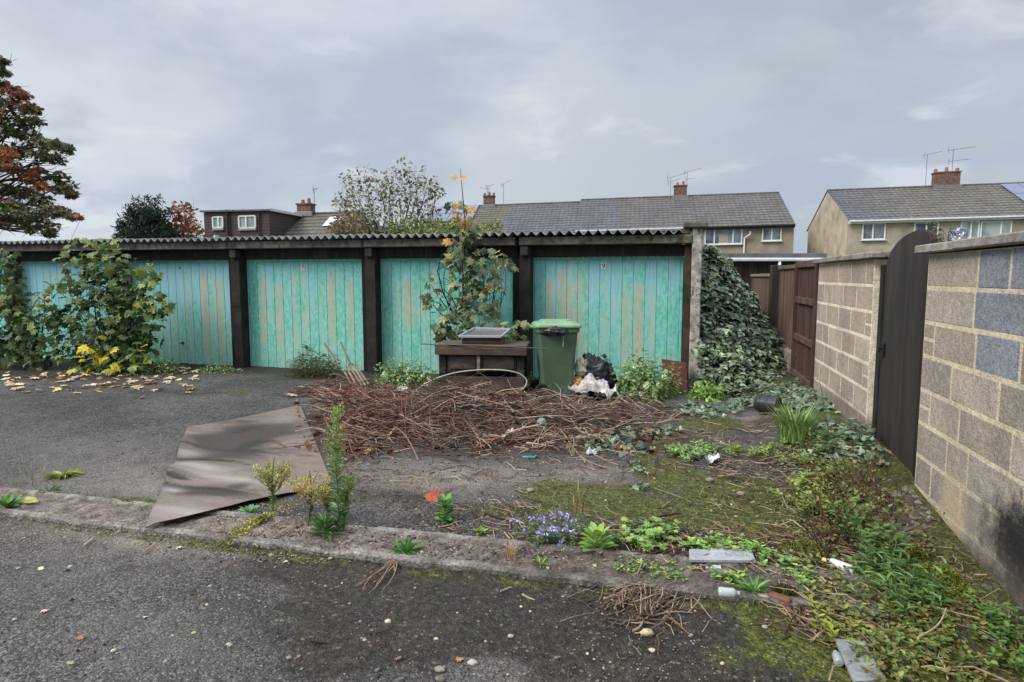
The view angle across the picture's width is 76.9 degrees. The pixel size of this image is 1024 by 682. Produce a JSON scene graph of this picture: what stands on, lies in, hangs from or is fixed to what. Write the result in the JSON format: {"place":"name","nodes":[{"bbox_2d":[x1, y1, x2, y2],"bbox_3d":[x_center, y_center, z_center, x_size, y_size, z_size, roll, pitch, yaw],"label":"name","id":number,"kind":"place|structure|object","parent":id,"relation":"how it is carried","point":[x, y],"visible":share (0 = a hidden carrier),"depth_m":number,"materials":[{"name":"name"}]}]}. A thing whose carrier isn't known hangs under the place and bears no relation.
{"place":"outdoors","nodes":[
{"label":"outdoors","id":0,"kind":"place"},
{"bbox_2d":[0,349,1023,681],"bbox_3d":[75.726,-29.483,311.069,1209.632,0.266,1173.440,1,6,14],"label":"ground","id":1,"kind":"structure","parent":0,"point":[156,593],"depth_m":3.51,"materials":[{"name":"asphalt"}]},
{"bbox_2d":[0,248,65,370],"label":"sycamore shrub","id":2,"kind":"object","parent":1,"relation":"on","point":[15,316],"visible":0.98,"depth_m":11.22,"materials":[{"name":"green plant"}]},
{"bbox_2d":[0,54,84,239],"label":"autumn tree","id":3,"kind":"object","parent":1,"relation":"on","point":[13,208],"visible":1,"depth_m":16.48,"materials":[{"name":"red plant"}]},
{"bbox_2d":[43,468,84,479],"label":"rosette weed","id":4,"kind":"object","parent":1,"relation":"on","point":[73,473],"visible":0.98,"depth_m":5.17,"materials":[{"name":"yellow plant"}]},
{"bbox_2d":[44,238,176,375],"bbox_3d":[-6.888,-0.486,11.079,2.466,2.582,1.479,1,6,14],"label":"sycamore shrub","id":5,"kind":"object","parent":1,"relation":"on","point":[111,354],"visible":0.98,"depth_m":10.91,"materials":[{"name":"green plant"}]},
{"bbox_2d":[110,193,183,238],"bbox_3d":[-13.454,-3.120,23.894,2.813,4.713,2.936,-2,6,-19],"label":"conifer tree","id":6,"kind":"object","parent":1,"relation":"on","point":[147,221],"visible":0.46,"depth_m":23.24,"materials":[{"name":"green plant"}]},
{"bbox_2d":[146,353,183,374],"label":"leafy plant","id":7,"kind":"object","parent":1,"relation":"on","point":[162,371],"visible":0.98,"depth_m":10.83,"materials":[{"name":"green plant"}]},
{"bbox_2d":[167,200,208,237],"bbox_3d":[-12.505,-3.259,24.818,1.660,4.792,2.461,-2,6,-23],"label":"red leaved tree","id":8,"kind":"object","parent":1,"relation":"on","point":[185,225],"visible":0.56,"depth_m":24.44,"materials":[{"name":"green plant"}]},
{"bbox_2d":[197,364,242,373],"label":"leafy plant","id":9,"kind":"object","parent":1,"relation":"on","point":[214,370],"visible":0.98,"depth_m":11.07,"materials":[{"name":"green plant"}]},
{"bbox_2d":[146,405,330,527],"bbox_3d":[-2.454,0.964,6.017,1.188,0.092,3.882,-2,6,-22],"label":"metal sheet","id":10,"kind":"object","parent":1,"relation":"on","point":[211,468],"visible":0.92,"depth_m":5.51,"materials":[{"name":"metal"}]},
{"bbox_2d":[250,457,291,512],"bbox_3d":[-1.592,0.974,4.306,0.291,0.409,0.234,1,6,14],"label":"fleabane","id":11,"kind":"object","parent":1,"relation":"on","point":[267,475],"visible":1,"depth_m":4.28,"materials":[{"name":"yellow plant"}]},
{"bbox_2d":[200,186,388,237],"bbox_3d":[-11.025,-5.537,38.877,11.500,7.509,9.610,1,6,10],"label":"dormer bungalow","id":12,"kind":"object","parent":1,"relation":"on","point":[305,219],"visible":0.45,"depth_m":35.82,"materials":[{"name":"tile"}]},
{"bbox_2d":[283,344,343,379],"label":"heather bush","id":13,"kind":"object","parent":1,"relation":"on","point":[318,370],"visible":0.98,"depth_m":10.44,"materials":[{"name":"green plant"}]},
{"bbox_2d":[314,484,334,515],"bbox_3d":[-1.235,1.064,4.250,0.128,0.239,0.147,-4,7,-34],"label":"fleabane","id":14,"kind":"object","parent":1,"relation":"on","point":[324,499],"visible":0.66,"depth_m":4.22,"materials":[{"name":"green plant"}]},
{"bbox_2d":[324,209,366,234],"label":"brown leaved shrub","id":15,"kind":"object","parent":1,"relation":"on","point":[343,228],"visible":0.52,"depth_m":18.25,"materials":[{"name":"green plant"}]},
{"bbox_2d":[324,342,369,386],"bbox_3d":[-2.475,0.365,9.827,0.303,0.625,1.467,-4,7,-34],"label":"slatted rack","id":16,"kind":"object","parent":1,"relation":"on","point":[351,368],"visible":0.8,"depth_m":9.82,"materials":[{"name":"brown wood"}]},
{"bbox_2d":[0,222,707,386],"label":"garage row","id":17,"kind":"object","parent":1,"relation":"on","point":[263,301],"visible":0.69,"depth_m":10.96,"materials":[{"name":"teal paint"}]},
{"bbox_2d":[20,261,112,359],"bbox_3d":[-8.711,-0.591,12.690,2.345,1.960,0.096,1,6,14],"label":"garage door","id":18,"kind":"structure","parent":17,"relation":"in","point":[36,274],"depth_m":12.77,"materials":[{"name":"teal paint"}]},
{"bbox_2d":[128,260,232,364],"bbox_3d":[-6.187,-0.527,12.048,2.345,1.960,0.096,1,6,14],"label":"garage door","id":19,"kind":"structure","parent":17,"relation":"in","point":[199,330],"depth_m":12.00,"materials":[{"name":"teal paint"}]},
{"bbox_2d":[246,259,363,369],"bbox_3d":[-3.664,-0.463,11.405,2.345,1.960,0.096,1,6,14],"label":"garage door","id":20,"kind":"structure","parent":17,"relation":"in","point":[293,303],"depth_m":11.41,"materials":[{"name":"teal paint"}]},
{"bbox_2d":[380,257,512,373],"bbox_3d":[-1.119,-0.401,10.785,2.345,1.960,0.042,1,6,14],"label":"garage door","id":21,"kind":"structure","parent":17,"relation":"in","point":[405,325],"depth_m":10.90,"materials":[{"name":"teal paint"}]},
{"bbox_2d":[533,256,683,380],"bbox_3d":[1.452,-0.333,10.104,2.345,1.960,0.096,1,6,14],"label":"garage door","id":22,"kind":"structure","parent":17,"relation":"in","point":[621,305],"depth_m":10.06,"materials":[{"name":"teal paint"}]},
{"bbox_2d":[331,157,445,234],"bbox_3d":[-3.779,-2.953,19.803,3.516,5.162,2.448,-1,6,-10],"label":"bushy tree","id":23,"kind":"object","parent":1,"relation":"on","point":[372,219],"visible":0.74,"depth_m":19.54,"materials":[{"name":"green plant"}]},
{"bbox_2d":[369,358,437,387],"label":"flowering bush","id":24,"kind":"object","parent":1,"relation":"on","point":[399,380],"visible":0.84,"depth_m":9.61,"materials":[{"name":"green plant"}]},
{"bbox_2d":[383,215,506,234],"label":"hedge","id":25,"kind":"object","parent":1,"relation":"on","point":[401,229],"visible":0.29,"depth_m":16.33,"materials":[{"name":"green plant"}]},
{"bbox_2d":[434,493,457,523],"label":"rosette weed","id":26,"kind":"object","parent":1,"relation":"on","point":[447,506],"visible":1,"depth_m":4.23,"materials":[{"name":"green plant"}]},
{"bbox_2d":[0,487,894,615],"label":"kerb strip","id":27,"kind":"object","parent":1,"relation":"on","point":[54,507],"visible":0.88,"depth_m":3.77,"materials":[{"name":"concrete"}]},
{"bbox_2d":[0,492,23,506],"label":"rosette weed","id":28,"kind":"object","parent":27,"relation":"on","point":[8,500],"visible":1,"depth_m":4.50,"materials":[{"name":"green plant"}]},
{"bbox_2d":[209,511,275,545],"bbox_3d":[-1.670,1.163,4.061,0.214,0.096,0.530,1,6,14],"label":"fallen fleabane","id":29,"kind":"object","parent":27,"relation":"on","point":[252,523],"visible":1,"depth_m":4.08,"materials":[{"name":"yellow plant"}]},
{"bbox_2d":[283,471,333,525],"bbox_3d":[-1.284,1.010,4.104,0.321,0.377,0.257,0,6,-3],"label":"fleabane","id":30,"kind":"object","parent":27,"relation":"on","point":[308,490],"visible":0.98,"depth_m":4.09,"materials":[{"name":"yellow plant"}]},
{"bbox_2d":[307,510,344,540],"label":"rosette weed","id":31,"kind":"object","parent":27,"relation":"on","point":[323,524],"visible":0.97,"depth_m":3.97,"materials":[{"name":"green plant"}]},
{"bbox_2d":[320,400,349,531],"bbox_3d":[-1.076,0.786,3.960,0.186,0.851,0.186,1,6,14],"label":"fleabane","id":32,"kind":"object","parent":27,"relation":"on","point":[335,505],"visible":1,"depth_m":3.96,"materials":[{"name":"green plant"}]},
{"bbox_2d":[338,474,357,530],"bbox_3d":[-1.026,1.013,4.022,0.129,0.387,0.114,-2,6,-18],"label":"fleabane","id":33,"kind":"object","parent":27,"relation":"on","point":[349,487],"visible":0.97,"depth_m":4.01,"materials":[{"name":"green plant"}]},
{"bbox_2d":[387,537,423,555],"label":"rosette weed","id":34,"kind":"object","parent":27,"relation":"on","point":[408,545],"visible":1,"depth_m":3.74,"materials":[{"name":"green plant"}]},
{"bbox_2d":[610,552,694,580],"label":"leafy weed","id":35,"kind":"object","parent":27,"relation":"on","point":[635,567],"visible":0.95,"depth_m":3.51,"materials":[{"name":"green plant"}]},
{"bbox_2d":[689,549,755,562],"bbox_3d":[1.174,1.209,3.634,0.388,0.014,0.146,0,6,1],"label":"slate","id":36,"kind":"object","parent":27,"relation":"on","point":[728,556],"visible":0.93,"depth_m":3.61,"materials":[{"name":"stone"}]},
{"bbox_2d":[710,566,748,583],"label":"leafy weed","id":37,"kind":"object","parent":27,"relation":"on","point":[734,574],"visible":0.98,"depth_m":3.39,"materials":[{"name":"green plant"}]},
{"bbox_2d":[734,573,770,604],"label":"rosette weed","id":38,"kind":"object","parent":27,"relation":"on","point":[750,587],"visible":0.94,"depth_m":3.24,"materials":[{"name":"green plant"}]},
{"bbox_2d":[768,591,791,605],"bbox_3d":[1.319,1.271,3.180,0.110,0.040,0.045,5,8,43],"label":"brick piece","id":39,"kind":"object","parent":27,"relation":"on","point":[785,600],"visible":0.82,"depth_m":3.16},
{"bbox_2d":[771,582,798,596],"bbox_3d":[1.381,1.268,3.269,0.156,0.076,0.132,1,6,14],"label":"moss cushion","id":40,"kind":"object","parent":27,"relation":"on","point":[790,593],"visible":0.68,"depth_m":3.25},
{"bbox_2d":[841,538,958,622],"bbox_3d":[1.910,1.182,3.213,0.490,0.209,0.630,3,7,29],"label":"leafy weed","id":41,"kind":"object","parent":27,"relation":"on","point":[884,565],"visible":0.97,"depth_m":3.18,"materials":[{"name":"green plant"}]},
{"bbox_2d":[422,180,511,233],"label":"terraced house","id":42,"kind":"structure","parent":1,"relation":"on","point":[489,210],"depth_m":52.37,"materials":[{"name":"tile"}]},
{"bbox_2d":[418,169,518,347],"bbox_3d":[-0.445,-1.004,10.583,1.576,3.300,2.265,1,6,14],"label":"sycamore sapling","id":43,"kind":"object","parent":1,"relation":"on","point":[480,267],"visible":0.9,"depth_m":9.74,"materials":[{"name":"green plant"}]},
{"bbox_2d":[261,370,690,463],"bbox_3d":[-0.832,0.653,7.544,5.900,0.565,4.318,1,6,14],"label":"brush pile","id":44,"kind":"object","parent":1,"relation":"on","point":[370,416],"visible":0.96,"depth_m":6.81,"materials":[{"name":"wood"}]},
{"bbox_2d":[568,373,604,396],"bbox_3d":[0.947,0.565,8.351,0.475,0.286,0.284,0,6,0],"label":"white cloth","id":45,"kind":"object","parent":44,"relation":"on","point":[589,380],"visible":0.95,"depth_m":8.27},
{"bbox_2d":[434,340,529,392],"bbox_3d":[-0.391,0.382,8.946,1.250,0.720,0.645,1,6,5],"label":"old bench","id":46,"kind":"object","parent":1,"relation":"on","point":[453,358],"visible":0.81,"depth_m":8.66,"materials":[{"name":"brown wood"}]},
{"bbox_2d":[462,336,504,343],"bbox_3d":[-0.387,-0.014,8.893,0.560,0.072,0.360,1,6,5],"label":"wooden box","id":47,"kind":"object","parent":46,"relation":"on","point":[483,340],"visible":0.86,"depth_m":8.72,"materials":[{"name":"brown wood"}]},
{"bbox_2d":[458,327,510,337],"bbox_3d":[-0.371,-0.113,8.842,0.617,0.115,0.480,1,6,14],"label":"framed tray","id":48,"kind":"object","parent":47,"relation":"on","point":[479,332],"visible":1,"depth_m":8.86,"materials":[{"name":"plastic"}]},
{"bbox_2d":[500,320,529,370],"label":"sycamore seedling","id":49,"kind":"object","parent":1,"relation":"on","point":[515,335],"visible":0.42,"depth_m":9.21,"materials":[{"name":"green plant"}]},
{"bbox_2d":[500,201,579,233],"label":"terraced house","id":50,"kind":"structure","parent":1,"relation":"on","point":[554,217],"depth_m":50.34,"materials":[{"name":"tile"}]},
{"bbox_2d":[510,508,589,551],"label":"bellflower clump","id":51,"kind":"object","parent":1,"relation":"on","point":[545,534],"visible":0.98,"depth_m":3.90,"materials":[{"name":"purple plant"}]},
{"bbox_2d":[526,319,581,396],"bbox_3d":[0.552,0.225,8.731,0.695,1.040,0.620,0,6,-4],"label":"wheelie bin","id":52,"kind":"object","parent":1,"relation":"on","point":[555,358],"visible":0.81,"depth_m":8.49,"materials":[{"name":"plastic"}]},
{"bbox_2d":[540,326,568,335],"bbox_3d":[0.544,-0.134,8.379,0.404,0.134,0.088,1,6,14],"label":"hanging bag","id":53,"kind":"object","parent":52,"relation":"hanging from","point":[555,331],"visible":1,"depth_m":8.35,"materials":[{"name":"plastic"}]},
{"bbox_2d":[574,353,617,397],"bbox_3d":[1.142,0.471,8.822,0.613,0.635,0.539,1,6,14],"label":"refuse sack","id":54,"kind":"object","parent":1,"relation":"on","point":[597,367],"visible":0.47,"depth_m":8.65,"materials":[{"name":"plastic"}]},
{"bbox_2d":[574,356,586,376],"bbox_3d":[0.927,0.342,8.665,0.190,0.289,0.170,1,6,14],"label":"crumpled cloth","id":55,"kind":"object","parent":54,"relation":"in","point":[580,368],"visible":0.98,"depth_m":8.61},
{"bbox_2d":[578,521,617,553],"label":"rosette weed","id":56,"kind":"object","parent":1,"relation":"on","point":[596,537],"visible":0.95,"depth_m":3.79,"materials":[{"name":"green plant"}]},
{"bbox_2d":[575,168,700,256],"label":"terraced house","id":57,"kind":"structure","parent":1,"relation":"on","point":[662,214],"depth_m":48.98,"materials":[{"name":"tile"}]},
{"bbox_2d":[620,460,656,489],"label":"trailing ivy","id":58,"kind":"object","parent":1,"relation":"on","point":[640,483],"visible":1,"depth_m":5.20,"materials":[{"name":"green plant"}]},
{"bbox_2d":[611,345,675,402],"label":"flowering bush","id":59,"kind":"object","parent":1,"relation":"on","point":[653,389],"visible":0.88,"depth_m":8.51,"materials":[{"name":"green plant"}]},
{"bbox_2d":[610,516,681,553],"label":"leafy weed","id":60,"kind":"object","parent":1,"relation":"on","point":[646,530],"visible":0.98,"depth_m":3.88,"materials":[{"name":"green plant"}]},
{"bbox_2d":[560,548,732,654],"bbox_3d":[0.776,1.265,3.372,0.670,0.101,1.208,4,7,38],"label":"stalk heap","id":61,"kind":"object","parent":1,"relation":"on","point":[657,601],"visible":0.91,"depth_m":3.19,"materials":[{"name":"plant"}]},
{"bbox_2d":[564,395,742,455],"bbox_3d":[1.490,0.781,6.729,0.894,0.427,2.684,5,8,41],"label":"trailing ivy","id":62,"kind":"object","parent":1,"relation":"on","point":[700,412],"visible":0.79,"depth_m":6.45,"materials":[{"name":"green plant"}]},
{"bbox_2d":[656,349,687,394],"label":"leafy plant","id":63,"kind":"object","parent":1,"relation":"on","point":[677,388],"visible":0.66,"depth_m":8.99,"materials":[{"name":"green plant"}]},
{"bbox_2d":[322,413,1023,681],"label":"weeds","id":64,"kind":"object","parent":1,"relation":"on","point":[811,628],"visible":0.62,"depth_m":4.04,"materials":[{"name":"plant"}]},
{"bbox_2d":[662,359,687,389],"bbox_3d":[2.384,0.516,9.464,0.412,0.468,0.174,2,6,22],"label":"maroon panel","id":65,"kind":"object","parent":1,"relation":"on","point":[683,372],"visible":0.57,"depth_m":9.45,"materials":[{"name":"brown wood"}]},
{"bbox_2d":[664,438,737,464],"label":"leafy weed","id":66,"kind":"object","parent":1,"relation":"on","point":[697,453],"visible":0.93,"depth_m":5.79,"materials":[{"name":"green plant"}]},
{"bbox_2d":[685,376,726,401],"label":"leafy plant","id":67,"kind":"object","parent":1,"relation":"on","point":[708,394],"visible":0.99,"depth_m":8.56,"materials":[{"name":"green plant"}]},
{"bbox_2d":[718,587,739,596],"bbox_3d":[1.085,1.260,3.228,0.104,0.052,0.051,1,6,10],"label":"plastic bottle","id":68,"kind":"object","parent":1,"relation":"on","point":[727,591],"visible":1,"depth_m":3.21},
{"bbox_2d":[678,532,792,565],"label":"leafy weed","id":69,"kind":"object","parent":1,"relation":"on","point":[750,546],"visible":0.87,"depth_m":3.77,"materials":[{"name":"green plant"}]},
{"bbox_2d":[681,191,795,252],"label":"terraced house","id":70,"kind":"structure","parent":1,"relation":"on","point":[758,222],"depth_m":46.07,"materials":[{"name":"tile"}]},
{"bbox_2d":[704,229,742,244],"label":"window","id":71,"kind":"structure","parent":70,"relation":"in","point":[721,236],"depth_m":45.88,"materials":[{"name":"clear glass"}]},
{"bbox_2d":[761,228,782,241],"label":"window","id":72,"kind":"structure","parent":70,"relation":"in","point":[768,234],"depth_m":45.32,"materials":[{"name":"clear glass"}]},
{"bbox_2d":[693,244,788,396],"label":"ivy bank","id":73,"kind":"structure","parent":1,"relation":"on","point":[741,344],"depth_m":9.84,"materials":[{"name":"green plant"}]},
{"bbox_2d":[754,394,781,413],"bbox_3d":[2.906,0.717,7.333,0.260,0.218,0.220,5,7,39],"label":"plastic pot","id":74,"kind":"object","parent":1,"relation":"on","point":[761,404],"visible":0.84,"depth_m":7.27,"materials":[{"name":"plastic"}]},
{"bbox_2d":[666,369,880,466],"bbox_3d":[2.740,0.583,7.412,2.009,0.728,5.028,1,6,14],"label":"trailing ivy","id":75,"kind":"object","parent":1,"relation":"on","point":[796,391],"visible":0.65,"depth_m":7.32,"materials":[{"name":"green plant"}]},
{"bbox_2d":[722,253,826,288],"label":"flat roofed shed","id":76,"kind":"structure","parent":1,"relation":"on","point":[747,264],"depth_m":16.52,"materials":[{"name":"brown wood"}]},
{"bbox_2d":[768,265,782,330],"bbox_3d":[4.600,-0.423,11.301,0.180,1.800,0.250,1,6,14],"label":"fence post","id":77,"kind":"object","parent":1,"relation":"on","point":[774,294],"visible":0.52,"depth_m":11.16,"materials":[{"name":"brown wood"}]},
{"bbox_2d":[747,438,815,465],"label":"leafy weed","id":78,"kind":"object","parent":1,"relation":"on","point":[763,450],"visible":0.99,"depth_m":5.66,"materials":[{"name":"green plant"}]},
{"bbox_2d":[782,345,795,372],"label":"retaining wall","id":79,"kind":"structure","parent":1,"relation":"on","point":[786,353],"depth_m":9.69,"materials":[{"name":"concrete"}]},
{"bbox_2d":[751,273,769,314],"bbox_3d":[5.173,-0.710,13.381,0.070,1.360,3.900,1,6,14],"label":"board fence","id":80,"kind":"object","parent":79,"relation":"on","point":[760,285],"visible":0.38,"depth_m":13.21,"materials":[{"name":"brown wood"}]},
{"bbox_2d":[777,264,799,348],"bbox_3d":[4.358,-0.553,10.194,0.070,1.280,1.880,1,6,14],"label":"board fence","id":81,"kind":"object","parent":79,"relation":"on","point":[786,297],"visible":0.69,"depth_m":10.30,"materials":[{"name":"brown wood"}]},
{"bbox_2d":[773,549,818,585],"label":"leafy weed","id":82,"kind":"object","parent":1,"relation":"on","point":[795,572],"visible":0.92,"depth_m":3.46,"materials":[{"name":"green plant"}]},
{"bbox_2d":[767,400,828,443],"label":"grass tuft","id":83,"kind":"object","parent":1,"relation":"on","point":[788,430],"visible":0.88,"depth_m":5.92,"materials":[{"name":"green plant"}]},
{"bbox_2d":[778,539,837,559],"bbox_3d":[1.723,1.215,3.758,0.343,0.087,0.262,1,6,14],"label":"moss cushion","id":84,"kind":"object","parent":1,"relation":"on","point":[791,544],"visible":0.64,"depth_m":3.75,"materials":[{"name":"plant"}]},
{"bbox_2d":[805,424,841,456],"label":"leafy weed","id":85,"kind":"object","parent":1,"relation":"on","point":[824,435],"visible":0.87,"depth_m":5.58,"materials":[{"name":"green plant"}]},
{"bbox_2d":[764,457,884,516],"bbox_3d":[2.157,1.036,4.556,0.720,0.238,0.992,1,6,14],"label":"leafy weed","id":86,"kind":"object","parent":1,"relation":"on","point":[803,480],"visible":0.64,"depth_m":4.55,"materials":[{"name":"green plant"}]},
{"bbox_2d":[822,557,855,573],"bbox_3d":[1.788,1.226,3.533,0.052,0.054,0.179,-4,7,-34],"label":"plastic bottle","id":87,"kind":"object","parent":1,"relation":"on","point":[837,563],"visible":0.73,"depth_m":3.51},
{"bbox_2d":[805,595,896,647],"bbox_3d":[1.507,1.294,2.959,0.265,0.103,0.406,-1,6,-9],"label":"leafy weed","id":88,"kind":"object","parent":1,"relation":"on","point":[830,627],"visible":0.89,"depth_m":2.94,"materials":[{"name":"green plant"}]},
{"bbox_2d":[813,251,890,433],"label":"block wall","id":89,"kind":"structure","parent":1,"relation":"on","point":[846,324],"depth_m":6.29,"materials":[{"name":"concrete"}]},
{"bbox_2d":[790,260,818,387],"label":"garden gate","id":90,"kind":"structure","parent":89,"relation":"attached to","point":[806,281],"depth_m":8.56,"materials":[{"name":"brown wood"}]},
{"bbox_2d":[835,638,885,681],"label":"grey board","id":91,"kind":"object","parent":1,"relation":"on","point":[856,672],"visible":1,"depth_m":2.67,"materials":[{"name":"wood"}]},
{"bbox_2d":[780,436,944,566],"bbox_3d":[2.190,0.960,4.042,0.833,0.494,1.847,3,6,27],"label":"dead stem thicket","id":92,"kind":"object","parent":1,"relation":"on","point":[864,494],"visible":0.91,"depth_m":4.00,"materials":[{"name":"brown plant"}]},
{"bbox_2d":[835,417,889,466],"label":"trailing ivy","id":93,"kind":"object","parent":1,"relation":"on","point":[867,431],"visible":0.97,"depth_m":5.24,"materials":[{"name":"green plant"}]},
{"bbox_2d":[828,493,914,566],"bbox_3d":[2.099,1.108,3.779,0.361,0.226,0.803,1,6,14],"label":"leafy weed","id":94,"kind":"object","parent":1,"relation":"on","point":[859,521],"visible":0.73,"depth_m":3.70,"materials":[{"name":"green plant"}]},
{"bbox_2d":[807,146,983,256],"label":"semi detached house","id":95,"kind":"structure","parent":1,"relation":"on","point":[848,221],"depth_m":41.99,"materials":[{"name":"tile"}]},
{"bbox_2d":[861,223,886,240],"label":"window","id":96,"kind":"structure","parent":95,"relation":"in","point":[871,231],"depth_m":40.97,"materials":[{"name":"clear glass"}]},
{"bbox_2d":[960,221,979,237],"bbox_3d":[28.410,-6.870,40.016,1.174,1.162,0.236,1,6,10],"label":"window","id":97,"kind":"structure","parent":95,"relation":"in","point":[974,226],"depth_m":40.00,"materials":[{"name":"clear glass"}]},
{"bbox_2d":[770,415,1023,681],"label":"ground cover","id":98,"kind":"object","parent":1,"relation":"on","point":[915,666],"visible":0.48,"depth_m":2.99,"materials":[{"name":"green plant"}]},
{"bbox_2d":[831,595,980,681],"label":"leafy weed","id":99,"kind":"object","parent":1,"relation":"on","point":[892,653],"visible":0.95,"depth_m":2.78,"materials":[{"name":"green plant"}]},
{"bbox_2d":[895,545,932,567],"bbox_3d":[2.214,1.187,3.583,0.208,0.119,0.214,1,6,14],"label":"moss cushion","id":100,"kind":"object","parent":1,"relation":"on","point":[921,554],"visible":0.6,"depth_m":3.54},
{"bbox_2d":[913,560,973,604],"bbox_3d":[2.201,1.215,3.304,0.296,0.129,0.399,5,7,39],"label":"moss cushion","id":101,"kind":"object","parent":1,"relation":"on","point":[956,580],"visible":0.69,"depth_m":3.25,"materials":[{"name":"plant"}]},
{"bbox_2d":[914,231,1023,608],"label":"block wall","id":102,"kind":"structure","parent":1,"relation":"on","point":[969,476],"depth_m":3.58,"materials":[{"name":"concrete"}]},
{"bbox_2d":[872,230,937,478],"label":"arched gate","id":103,"kind":"structure","parent":102,"relation":"attached to","point":[900,334],"depth_m":4.97,"materials":[{"name":"paint"}]},
{"bbox_2d":[947,228,968,241],"bbox_3d":[3.065,0.188,4.522,0.122,1.930,0.122,1,6,14],"label":"foil wrapped pipe","id":104,"kind":"object","parent":102,"relation":"on","point":[957,233],"visible":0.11,"depth_m":4.39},
{"bbox_2d":[950,182,1023,236],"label":"semi detached house","id":105,"kind":"structure","parent":1,"relation":"on","point":[999,207],"depth_m":40.87,"materials":[{"name":"tile"}]},
{"bbox_2d":[980,220,1012,236],"bbox_3d":[29.851,-6.831,39.796,1.855,1.167,0.289,1,6,10],"label":"window","id":106,"kind":"structure","parent":105,"relation":"in","point":[987,228],"depth_m":39.80,"materials":[{"name":"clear glass"}]},
{"bbox_2d":[963,587,1023,671],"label":"leafy weed","id":107,"kind":"object","parent":1,"relation":"on","point":[1005,626],"visible":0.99,"depth_m":2.85,"materials":[{"name":"green plant"}]},
{"bbox_2d":[0,0,1023,252],"label":"sky","id":108,"kind":"structure","parent":0,"point":[214,104],"materials":[{"name":"grey"}]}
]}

